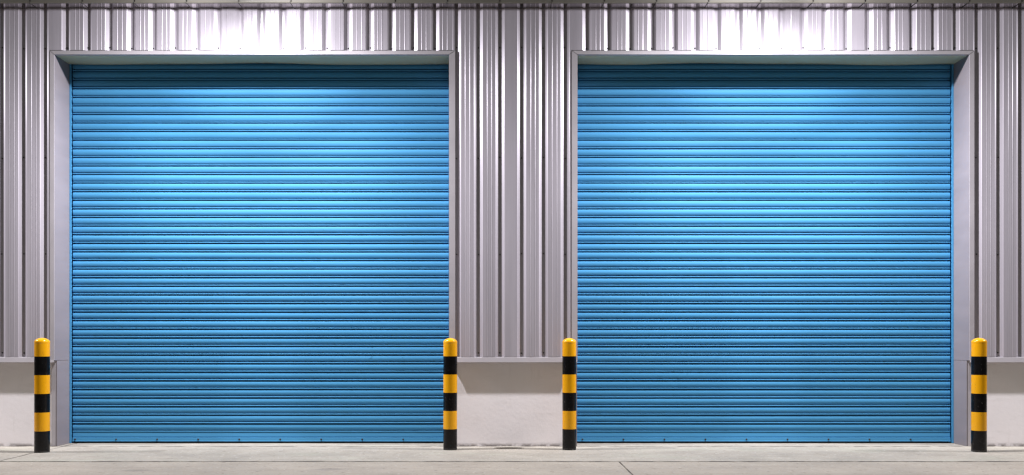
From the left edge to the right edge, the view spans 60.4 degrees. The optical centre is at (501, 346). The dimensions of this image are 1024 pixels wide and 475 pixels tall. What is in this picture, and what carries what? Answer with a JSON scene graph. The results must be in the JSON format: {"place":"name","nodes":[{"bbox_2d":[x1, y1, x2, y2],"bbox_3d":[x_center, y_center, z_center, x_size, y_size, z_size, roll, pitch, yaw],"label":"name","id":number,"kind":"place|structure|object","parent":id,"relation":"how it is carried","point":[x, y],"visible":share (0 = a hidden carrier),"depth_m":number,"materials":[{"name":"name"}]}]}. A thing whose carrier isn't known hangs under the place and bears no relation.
{"place":"outdoors","nodes":[
{"label":"outdoors","id":0,"kind":"place"},
{"bbox_2d":[0,442,1023,462],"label":"pavement","id":1,"kind":"structure","parent":0,"point":[582,452],"depth_m":7.41,"materials":[{"name":"concrete"}]},
{"bbox_2d":[34,338,49,452],"bbox_3d":[-3.913,0.412,7.499,0.124,0.975,0.124,0,0,-22],"label":"bollard","id":2,"kind":"object","parent":1,"relation":"on","point":[41,395],"visible":1,"depth_m":7.45,"materials":[{"name":"yellow metal"}]},
{"bbox_2d":[443,338,456,449],"bbox_3d":[-0.446,0.412,7.689,0.124,0.975,0.124,0,0,-9],"label":"bollard","id":3,"kind":"object","parent":1,"relation":"on","point":[449,393],"visible":1,"depth_m":7.64,"materials":[{"name":"yellow metal"}]},
{"bbox_2d":[0,0,1023,445],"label":"warehouse","id":4,"kind":"structure","parent":1,"relation":"on","point":[676,220],"depth_m":8.19,"materials":[{"name":"silver metal"}]},
{"bbox_2d":[562,338,575,449],"bbox_3d":[0.594,0.412,7.689,0.124,0.975,0.124,0,0,34],"label":"bollard","id":5,"kind":"object","parent":1,"relation":"on","point":[568,393],"visible":1,"depth_m":7.64,"materials":[{"name":"yellow metal"}]},
{"bbox_2d":[971,338,986,451],"bbox_3d":[4.093,0.412,7.540,0.124,0.975,0.124,0,0,-7],"label":"bollard","id":6,"kind":"object","parent":1,"relation":"on","point":[978,394],"visible":1,"depth_m":7.49,"materials":[{"name":"yellow metal"}]},
{"bbox_2d":[0,462,1023,474],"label":"yard ground","id":7,"kind":"structure","parent":0,"point":[511,468],"depth_m":6.52,"materials":[{"name":"concrete"}]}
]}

